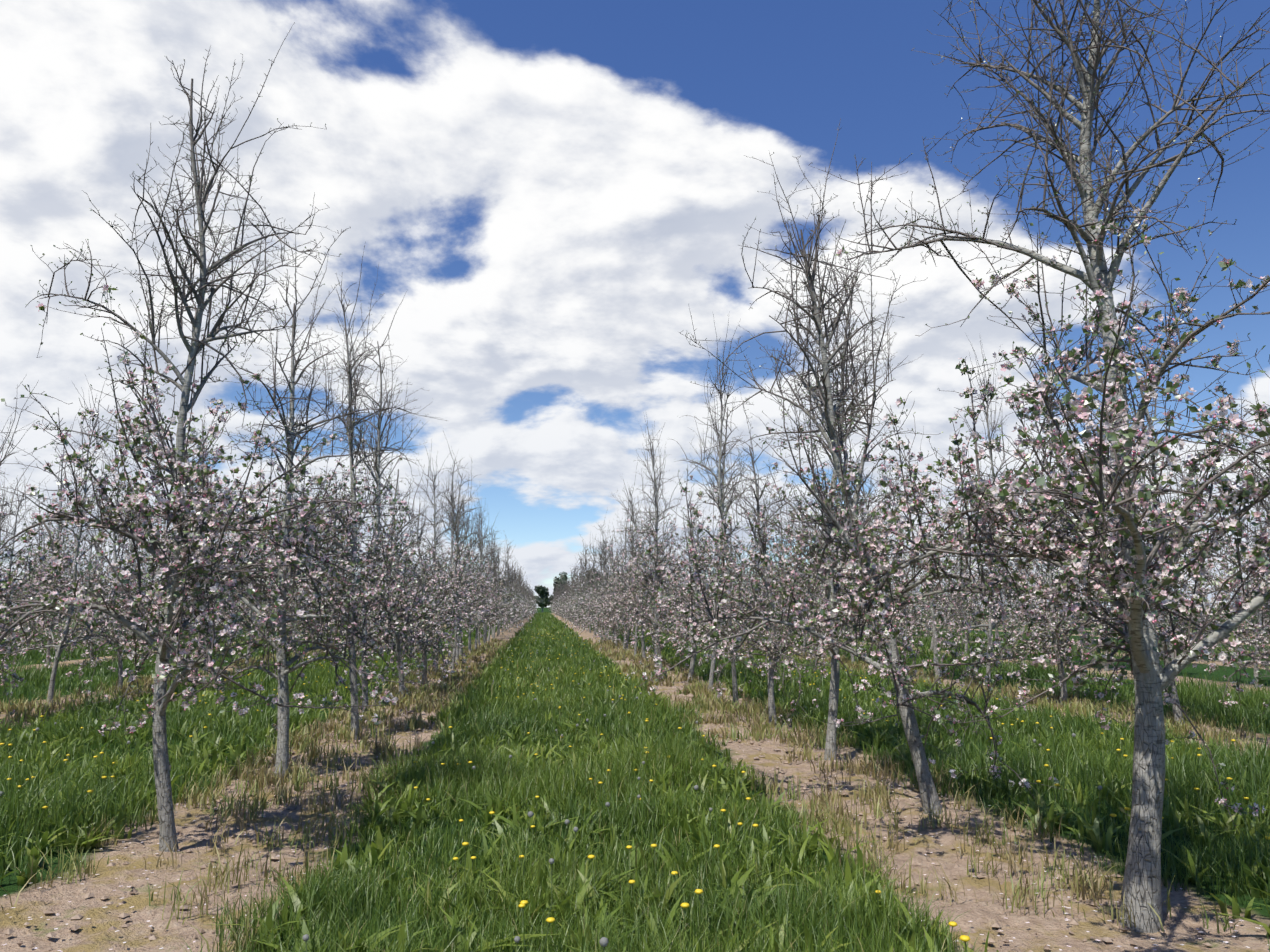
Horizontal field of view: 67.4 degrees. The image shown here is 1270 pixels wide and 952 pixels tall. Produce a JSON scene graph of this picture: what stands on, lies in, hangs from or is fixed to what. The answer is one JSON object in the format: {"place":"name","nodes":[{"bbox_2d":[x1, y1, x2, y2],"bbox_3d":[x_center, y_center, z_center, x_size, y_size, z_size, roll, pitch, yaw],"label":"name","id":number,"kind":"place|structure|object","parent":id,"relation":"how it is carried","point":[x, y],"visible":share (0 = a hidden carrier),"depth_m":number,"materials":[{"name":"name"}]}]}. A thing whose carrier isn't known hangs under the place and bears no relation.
{"place":"outdoors","nodes":[
{"label":"outdoors","id":0,"kind":"place"},
{"bbox_2d":[0,607,1269,951],"bbox_3d":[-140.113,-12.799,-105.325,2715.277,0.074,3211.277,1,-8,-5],"label":"ground","id":1,"kind":"structure","parent":0,"point":[96,921],"depth_m":5.94,"materials":[{"name":"soil"}]},
{"bbox_2d":[0,474,30,623],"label":"apple tree","id":2,"kind":"object","parent":1,"relation":"on","point":[1,510],"visible":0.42,"depth_m":33.12,"materials":[{"name":"grey plant"}]},
{"bbox_2d":[0,469,76,664],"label":"apple tree","id":3,"kind":"object","parent":1,"relation":"on","point":[12,547],"visible":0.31,"depth_m":23.88,"materials":[{"name":"grey plant"}]},
{"bbox_2d":[4,524,72,647],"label":"apple tree","id":4,"kind":"object","parent":1,"relation":"on","point":[37,591],"visible":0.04,"depth_m":35.31,"materials":[{"name":"grey plant"}]},
{"bbox_2d":[0,376,82,714],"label":"apple tree","id":5,"kind":"object","parent":1,"relation":"on","point":[8,591],"visible":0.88,"depth_m":13.43,"materials":[{"name":"grey plant"}]},
{"bbox_2d":[0,431,110,665],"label":"apple tree","id":6,"kind":"object","parent":1,"relation":"on","point":[58,530],"visible":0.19,"depth_m":26.33,"materials":[{"name":"grey plant"}]},
{"bbox_2d":[43,488,88,625],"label":"apple tree","id":7,"kind":"object","parent":1,"relation":"on","point":[64,549],"visible":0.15,"depth_m":38.07,"materials":[{"name":"grey plant"}]},
{"bbox_2d":[0,375,150,705],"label":"apple tree","id":8,"kind":"object","parent":1,"relation":"on","point":[66,640],"visible":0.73,"depth_m":15.65,"materials":[{"name":"grey plant"}]},
{"bbox_2d":[72,531,122,642],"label":"apple tree","id":9,"kind":"object","parent":1,"relation":"on","point":[93,563],"visible":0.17,"depth_m":40.83,"materials":[{"name":"grey plant"}]},
{"bbox_2d":[64,478,146,660],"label":"apple tree","id":10,"kind":"object","parent":1,"relation":"on","point":[99,567],"visible":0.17,"depth_m":28.61,"materials":[{"name":"grey plant"}]},
{"bbox_2d":[34,408,193,690],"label":"apple tree","id":11,"kind":"object","parent":1,"relation":"on","point":[120,669],"visible":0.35,"depth_m":17.97,"materials":[{"name":"grey plant"}]},
{"bbox_2d":[72,514,157,632],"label":"apple tree","id":12,"kind":"object","parent":1,"relation":"on","point":[131,542],"visible":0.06,"depth_m":31.39,"materials":[{"name":"grey plant"}]},
{"bbox_2d":[79,491,231,672],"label":"apple tree","id":13,"kind":"object","parent":1,"relation":"on","point":[181,637],"visible":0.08,"depth_m":20.52,"materials":[{"name":"grey plant"}]},
{"bbox_2d":[141,406,269,673],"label":"apple tree","id":14,"kind":"object","parent":1,"relation":"on","point":[227,616],"visible":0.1,"depth_m":23.23,"materials":[{"name":"grey plant"}]},
{"bbox_2d":[0,22,418,851],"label":"apple tree","id":15,"kind":"object","parent":1,"relation":"on","point":[186,582],"visible":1,"depth_m":6.43,"materials":[{"name":"grey plant"}]},
{"bbox_2d":[202,446,274,666],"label":"apple tree","id":16,"kind":"object","parent":1,"relation":"on","point":[249,613],"visible":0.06,"depth_m":25.95,"materials":[{"name":"grey plant"}]},
{"bbox_2d":[103,227,444,782],"bbox_3d":[-3.349,0.194,9.225,2.783,5.406,2.651,-5,-9,34],"label":"apple tree","id":17,"kind":"object","parent":1,"relation":"on","point":[282,663],"visible":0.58,"depth_m":9.24,"materials":[{"name":"grey plant"}]},
{"bbox_2d":[261,502,299,660],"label":"apple tree","id":18,"kind":"object","parent":1,"relation":"on","point":[292,606],"visible":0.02,"depth_m":29.00,"materials":[{"name":"grey plant"}]},
{"bbox_2d":[264,465,336,654],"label":"apple tree","id":19,"kind":"object","parent":1,"relation":"on","point":[294,634],"visible":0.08,"depth_m":30.77,"materials":[{"name":"grey plant"}]},
{"bbox_2d":[286,535,345,650],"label":"apple tree","id":20,"kind":"object","parent":1,"relation":"on","point":[313,639],"visible":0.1,"depth_m":33.40,"materials":[{"name":"grey plant"}]},
{"bbox_2d":[312,544,372,644],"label":"apple tree","id":21,"kind":"object","parent":1,"relation":"on","point":[333,605],"visible":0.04,"depth_m":36.01,"materials":[{"name":"grey plant"}]},
{"bbox_2d":[250,245,463,739],"bbox_3d":[-3.518,0.099,12.106,2.587,6.393,2.442,0,-8,1],"label":"apple tree","id":22,"kind":"object","parent":1,"relation":"on","point":[334,540],"visible":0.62,"depth_m":12.08,"materials":[{"name":"grey plant"}]},
{"bbox_2d":[303,291,445,709],"bbox_3d":[-4.129,0.364,14.426,1.924,6.500,2.111,-2,-8,15],"label":"apple tree","id":23,"kind":"object","parent":1,"relation":"on","point":[377,456],"visible":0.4,"depth_m":14.38,"materials":[{"name":"grey plant"}]},
{"bbox_2d":[270,464,508,696],"bbox_3d":[-4.187,1.825,16.881,2.850,4.307,3.179,-5,-9,30],"label":"apple tree","id":24,"kind":"object","parent":1,"relation":"on","point":[396,647],"visible":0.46,"depth_m":16.77,"materials":[{"name":"grey plant"}]},
{"bbox_2d":[343,498,497,685],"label":"apple tree","id":25,"kind":"object","parent":1,"relation":"on","point":[444,635],"visible":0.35,"depth_m":19.50,"materials":[{"name":"grey plant"}]},
{"bbox_2d":[391,443,499,676],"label":"apple tree","id":26,"kind":"object","parent":1,"relation":"on","point":[445,531],"visible":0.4,"depth_m":22.43,"materials":[{"name":"grey plant"}]},
{"bbox_2d":[421,447,493,668],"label":"apple tree","id":27,"kind":"object","parent":1,"relation":"on","point":[457,532],"visible":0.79,"depth_m":25.01,"materials":[{"name":"grey plant"}]},
{"bbox_2d":[431,428,495,661],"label":"apple tree","id":28,"kind":"object","parent":1,"relation":"on","point":[462,546],"visible":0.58,"depth_m":27.62,"materials":[{"name":"grey plant"}]},
{"bbox_2d":[429,459,513,654],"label":"apple tree","id":29,"kind":"object","parent":1,"relation":"on","point":[460,628],"visible":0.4,"depth_m":29.96,"materials":[{"name":"grey plant"}]},
{"bbox_2d":[436,493,506,649],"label":"apple tree","id":30,"kind":"object","parent":1,"relation":"on","point":[489,589],"visible":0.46,"depth_m":35.27,"materials":[{"name":"grey plant"}]},
{"bbox_2d":[443,475,513,651],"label":"apple tree","id":31,"kind":"object","parent":1,"relation":"on","point":[469,632],"visible":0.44,"depth_m":32.51,"materials":[{"name":"grey plant"}]},
{"bbox_2d":[473,509,505,641],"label":"apple tree","id":32,"kind":"object","parent":1,"relation":"on","point":[491,557],"visible":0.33,"depth_m":42.71,"materials":[{"name":"grey plant"}]},
{"bbox_2d":[465,509,516,646],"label":"apple tree","id":33,"kind":"object","parent":1,"relation":"on","point":[485,587],"visible":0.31,"depth_m":37.70,"materials":[{"name":"grey plant"}]},
{"bbox_2d":[463,505,521,644],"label":"apple tree","id":34,"kind":"object","parent":1,"relation":"on","point":[484,634],"visible":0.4,"depth_m":40.44,"materials":[{"name":"grey plant"}]},
{"bbox_2d":[471,542,527,635],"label":"apple tree","id":35,"kind":"object","parent":1,"relation":"on","point":[498,574],"visible":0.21,"depth_m":53.14,"materials":[{"name":"grey plant"}]},
{"bbox_2d":[488,556,515,636],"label":"apple tree","id":36,"kind":"object","parent":1,"relation":"on","point":[501,607],"visible":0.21,"depth_m":50.30,"materials":[{"name":"grey plant"}]},
{"bbox_2d":[486,556,518,640],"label":"apple tree","id":37,"kind":"object","parent":1,"relation":"on","point":[489,625],"visible":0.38,"depth_m":45.10,"materials":[{"name":"grey plant"}]},
{"bbox_2d":[482,550,523,638],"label":"apple tree","id":38,"kind":"object","parent":1,"relation":"on","point":[497,569],"visible":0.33,"depth_m":48.13,"materials":[{"name":"grey plant"}]},
{"bbox_2d":[473,540,535,634],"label":"apple tree","id":39,"kind":"object","parent":1,"relation":"on","point":[509,598],"visible":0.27,"depth_m":55.57,"materials":[{"name":"grey plant"}]},
{"bbox_2d":[487,574,532,631],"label":"apple tree","id":40,"kind":"object","parent":1,"relation":"on","point":[516,607],"visible":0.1,"depth_m":61.18,"materials":[{"name":"grey plant"}]},
{"bbox_2d":[499,535,528,628],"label":"apple tree","id":41,"kind":"object","parent":1,"relation":"on","point":[511,575],"visible":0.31,"depth_m":68.70,"materials":[{"name":"grey plant"}]},
{"bbox_2d":[496,562,531,626],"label":"apple tree","id":42,"kind":"object","parent":1,"relation":"on","point":[520,594],"visible":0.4,"depth_m":76.62,"materials":[{"name":"grey plant"}]},
{"bbox_2d":[499,557,531,630],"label":"apple tree","id":43,"kind":"object","parent":1,"relation":"on","point":[505,573],"visible":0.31,"depth_m":63.97,"materials":[{"name":"grey plant"}]},
{"bbox_2d":[534,585,551,611],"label":"hedge tree","id":44,"kind":"object","parent":1,"relation":"on","point":[543,600],"visible":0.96,"depth_m":261.30,"materials":[{"name":"green plant"}]},
{"bbox_2d":[549,572,567,599],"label":"hedge tree","id":45,"kind":"object","parent":1,"relation":"on","point":[561,577],"visible":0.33,"depth_m":264.37,"materials":[{"name":"green plant"}]},
{"bbox_2d":[560,574,589,629],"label":"apple tree","id":46,"kind":"object","parent":1,"relation":"on","point":[575,604],"visible":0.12,"depth_m":66.98,"materials":[{"name":"grey plant"}]},
{"bbox_2d":[563,564,596,630],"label":"apple tree","id":47,"kind":"object","parent":1,"relation":"on","point":[579,604],"visible":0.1,"depth_m":64.61,"materials":[{"name":"grey plant"}]},
{"bbox_2d":[570,540,593,626],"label":"apple tree","id":48,"kind":"object","parent":1,"relation":"on","point":[581,577],"visible":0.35,"depth_m":69.84,"materials":[{"name":"grey plant"}]},
{"bbox_2d":[566,584,600,630],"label":"apple tree","id":49,"kind":"object","parent":1,"relation":"on","point":[575,613],"visible":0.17,"depth_m":61.72,"materials":[{"name":"grey plant"}]},
{"bbox_2d":[571,562,597,633],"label":"apple tree","id":50,"kind":"object","parent":1,"relation":"on","point":[586,595],"visible":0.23,"depth_m":57.05,"materials":[{"name":"grey plant"}]},
{"bbox_2d":[573,550,600,632],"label":"apple tree","id":51,"kind":"object","parent":1,"relation":"on","point":[584,598],"visible":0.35,"depth_m":59.67,"materials":[{"name":"grey plant"}]},
{"bbox_2d":[566,535,614,636],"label":"apple tree","id":52,"kind":"object","parent":1,"relation":"on","point":[577,605],"visible":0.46,"depth_m":51.85,"materials":[{"name":"grey plant"}]},
{"bbox_2d":[579,525,613,638],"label":"apple tree","id":53,"kind":"object","parent":1,"relation":"on","point":[600,580],"visible":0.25,"depth_m":49.21,"materials":[{"name":"grey plant"}]},
{"bbox_2d":[581,542,616,634],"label":"apple tree","id":54,"kind":"object","parent":1,"relation":"on","point":[586,611],"visible":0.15,"depth_m":54.24,"materials":[{"name":"grey plant"}]},
{"bbox_2d":[583,512,615,638],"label":"apple tree","id":55,"kind":"object","parent":1,"relation":"on","point":[602,556],"visible":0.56,"depth_m":43.60,"materials":[{"name":"grey plant"}]},
{"bbox_2d":[570,545,637,645],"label":"apple tree","id":56,"kind":"object","parent":1,"relation":"on","point":[606,615],"visible":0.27,"depth_m":38.64,"materials":[{"name":"grey plant"}]},
{"bbox_2d":[573,526,639,639],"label":"apple tree","id":57,"kind":"object","parent":1,"relation":"on","point":[593,607],"visible":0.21,"depth_m":46.58,"materials":[{"name":"grey plant"}]},
{"bbox_2d":[584,538,630,641],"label":"apple tree","id":58,"kind":"object","parent":1,"relation":"on","point":[612,630],"visible":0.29,"depth_m":41.20,"materials":[{"name":"grey plant"}]},
{"bbox_2d":[577,496,654,647],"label":"apple tree","id":59,"kind":"object","parent":1,"relation":"on","point":[605,612],"visible":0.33,"depth_m":36.08,"materials":[{"name":"grey plant"}]},
{"bbox_2d":[584,522,675,652],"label":"apple tree","id":60,"kind":"object","parent":1,"relation":"on","point":[622,629],"visible":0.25,"depth_m":33.37,"materials":[{"name":"grey plant"}]},
{"bbox_2d":[3,658,1261,951],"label":"soil clods","id":61,"kind":"object","parent":1,"relation":"on","point":[401,710],"visible":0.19,"depth_m":6.77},
{"bbox_2d":[0,612,1269,951],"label":"grass","id":62,"kind":"structure","parent":1,"relation":"on","point":[554,778],"depth_m":7.41,"materials":[{"name":"plant"}]},
{"bbox_2d":[0,625,1269,951],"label":"dandelions","id":63,"kind":"object","parent":1,"relation":"on","point":[604,941],"visible":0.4,"depth_m":6.85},
{"bbox_2d":[609,498,660,656],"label":"apple tree","id":64,"kind":"object","parent":1,"relation":"on","point":[636,629],"visible":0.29,"depth_m":31.42,"materials":[{"name":"grey plant"}]},
{"bbox_2d":[0,638,1269,951],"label":"dry weed tufts","id":65,"kind":"object","parent":1,"relation":"on","point":[708,702],"visible":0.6,"depth_m":8.72,"materials":[{"name":"plant"}]},
{"bbox_2d":[3,673,1267,951],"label":"fallen petals","id":66,"kind":"object","parent":1,"relation":"on","point":[759,773],"visible":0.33,"depth_m":5.38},
{"bbox_2d":[598,467,687,659],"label":"apple tree","id":67,"kind":"object","parent":1,"relation":"on","point":[618,599],"visible":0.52,"depth_m":28.32,"materials":[{"name":"grey plant"}]},
{"bbox_2d":[581,414,705,659],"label":"apple tree","id":68,"kind":"object","parent":1,"relation":"on","point":[635,598],"visible":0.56,"depth_m":25.84,"materials":[{"name":"grey plant"}]},
{"bbox_2d":[606,422,743,669],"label":"apple tree","id":69,"kind":"object","parent":1,"relation":"on","point":[648,581],"visible":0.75,"depth_m":23.40,"materials":[{"name":"grey plant"}]},
{"bbox_2d":[622,488,765,681],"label":"apple tree","id":70,"kind":"object","parent":1,"relation":"on","point":[685,636],"visible":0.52,"depth_m":20.45,"materials":[{"name":"grey plant"}]},
{"bbox_2d":[657,385,772,691],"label":"apple tree","id":71,"kind":"object","parent":1,"relation":"on","point":[712,670],"visible":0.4,"depth_m":18.15,"materials":[{"name":"grey plant"}]},
{"bbox_2d":[671,315,818,705],"bbox_3d":[1.784,0.513,15.346,2.705,6.439,2.731,-2,-8,15],"label":"apple tree","id":72,"kind":"object","parent":1,"relation":"on","point":[724,527],"visible":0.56,"depth_m":15.41,"materials":[{"name":"grey plant"}]},
{"bbox_2d":[666,386,855,728],"bbox_3d":[1.770,1.009,13.088,2.410,4.840,2.103,-2,-8,17],"label":"apple tree","id":73,"kind":"object","parent":1,"relation":"on","point":[770,648],"visible":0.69,"depth_m":12.99,"materials":[{"name":"grey plant"}]},
{"bbox_2d":[742,488,805,638],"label":"apple tree","id":74,"kind":"object","parent":1,"relation":"on","point":[769,574],"visible":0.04,"depth_m":36.45,"materials":[{"name":"grey plant"}]},
{"bbox_2d":[754,475,801,649],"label":"apple tree","id":75,"kind":"object","parent":1,"relation":"on","point":[781,554],"visible":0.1,"depth_m":34.09,"materials":[{"name":"grey plant"}]},
{"bbox_2d":[768,484,826,654],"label":"apple tree","id":76,"kind":"object","parent":1,"relation":"on","point":[804,643],"visible":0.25,"depth_m":31.82,"materials":[{"name":"grey plant"}]},
{"bbox_2d":[796,462,856,620],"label":"apple tree","id":77,"kind":"object","parent":1,"relation":"on","point":[823,573],"visible":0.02,"depth_m":28.80,"materials":[{"name":"grey plant"}]},
{"bbox_2d":[812,528,859,663],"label":"apple tree","id":78,"kind":"object","parent":1,"relation":"on","point":[852,655],"visible":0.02,"depth_m":26.21,"materials":[{"name":"grey plant"}]},
{"bbox_2d":[721,223,954,759],"bbox_3d":[2.127,0.061,10.558,2.468,6.042,2.685,-7,-10,40],"label":"apple tree","id":79,"kind":"object","parent":1,"relation":"on","point":[833,651],"visible":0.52,"depth_m":10.43,"materials":[{"name":"grey plant"}]},
{"bbox_2d":[636,118,1066,814],"bbox_3d":[1.668,-0.073,7.978,3.339,6.154,2.914,-4,-9,28],"label":"apple tree","id":80,"kind":"object","parent":1,"relation":"on","point":[898,668],"visible":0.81,"depth_m":7.80,"materials":[{"name":"grey plant"}]},
{"bbox_2d":[834,441,941,665],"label":"apple tree","id":81,"kind":"object","parent":1,"relation":"on","point":[864,495],"visible":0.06,"depth_m":24.07,"materials":[{"name":"grey plant"}]},
{"bbox_2d":[857,540,919,638],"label":"apple tree","id":82,"kind":"object","parent":1,"relation":"on","point":[895,613],"visible":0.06,"depth_m":39.29,"materials":[{"name":"grey plant"}]},
{"bbox_2d":[888,546,924,646],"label":"apple tree","id":83,"kind":"object","parent":1,"relation":"on","point":[904,612],"visible":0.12,"depth_m":37.24,"materials":[{"name":"grey plant"}]},
{"bbox_2d":[903,530,966,648],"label":"apple tree","id":84,"kind":"object","parent":1,"relation":"on","point":[931,647],"visible":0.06,"depth_m":34.63,"materials":[{"name":"grey plant"}]},
{"bbox_2d":[876,430,1005,678],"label":"apple tree","id":85,"kind":"object","parent":1,"relation":"on","point":[933,630],"visible":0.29,"depth_m":20.99,"materials":[{"name":"grey plant"}]},
{"bbox_2d":[915,566,978,639],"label":"apple tree","id":86,"kind":"object","parent":1,"relation":"on","point":[942,609],"visible":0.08,"depth_m":46.51,"materials":[{"name":"grey plant"}]},
{"bbox_2d":[926,506,987,653],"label":"apple tree","id":87,"kind":"object","parent":1,"relation":"on","point":[966,645],"visible":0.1,"depth_m":31.96,"materials":[{"name":"grey plant"}]},
{"bbox_2d":[916,333,1036,688],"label":"apple tree","id":88,"kind":"object","parent":1,"relation":"on","point":[980,625],"visible":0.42,"depth_m":18.76,"materials":[{"name":"grey plant"}]},
{"bbox_2d":[952,471,1036,658],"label":"apple tree","id":89,"kind":"object","parent":1,"relation":"on","point":[986,608],"visible":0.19,"depth_m":29.19,"materials":[{"name":"grey plant"}]},
{"bbox_2d":[935,477,1122,703],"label":"apple tree","id":90,"kind":"object","parent":1,"relation":"on","point":[1058,646],"visible":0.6,"depth_m":15.75,"materials":[{"name":"grey plant"}]},
{"bbox_2d":[791,0,1269,932],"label":"apple tree","id":91,"kind":"object","parent":1,"relation":"on","point":[1101,488],"visible":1,"depth_m":5.16,"materials":[{"name":"grey plant"}]},
{"bbox_2d":[1003,427,1110,664],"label":"apple tree","id":92,"kind":"object","parent":1,"relation":"on","point":[1036,560],"visible":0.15,"depth_m":26.59,"materials":[{"name":"grey plant"}]},
{"bbox_2d":[1053,420,1116,670],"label":"apple tree","id":93,"kind":"object","parent":1,"relation":"on","point":[1105,667],"visible":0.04,"depth_m":24.15,"materials":[{"name":"grey plant"}]},
{"bbox_2d":[1053,322,1269,725],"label":"apple tree","id":94,"kind":"object","parent":1,"relation":"on","point":[1177,713],"visible":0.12,"depth_m":12.87,"materials":[{"name":"grey plant"}]},
{"bbox_2d":[1112,454,1233,677],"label":"apple tree","id":95,"kind":"object","parent":1,"relation":"on","point":[1168,616],"visible":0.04,"depth_m":21.59,"materials":[{"name":"grey plant"}]},
{"bbox_2d":[1155,444,1256,660],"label":"apple tree","id":96,"kind":"object","parent":1,"relation":"on","point":[1215,578],"visible":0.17,"depth_m":28.27,"materials":[{"name":"grey plant"}]},
{"bbox_2d":[1165,333,1269,718],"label":"apple tree","id":97,"kind":"object","parent":1,"relation":"on","point":[1258,661],"visible":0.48,"depth_m":10.96,"materials":[{"name":"grey plant"}]},
{"bbox_2d":[1188,437,1269,687],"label":"apple tree","id":98,"kind":"object","parent":1,"relation":"on","point":[1259,618],"visible":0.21,"depth_m":19.18,"materials":[{"name":"grey plant"}]},
{"bbox_2d":[1210,503,1269,666],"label":"apple tree","id":99,"kind":"object","parent":1,"relation":"on","point":[1247,642],"visible":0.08,"depth_m":25.59,"materials":[{"name":"grey plant"}]},
{"bbox_2d":[0,0,1269,607],"label":"sky","id":100,"kind":"structure","parent":0,"point":[551,189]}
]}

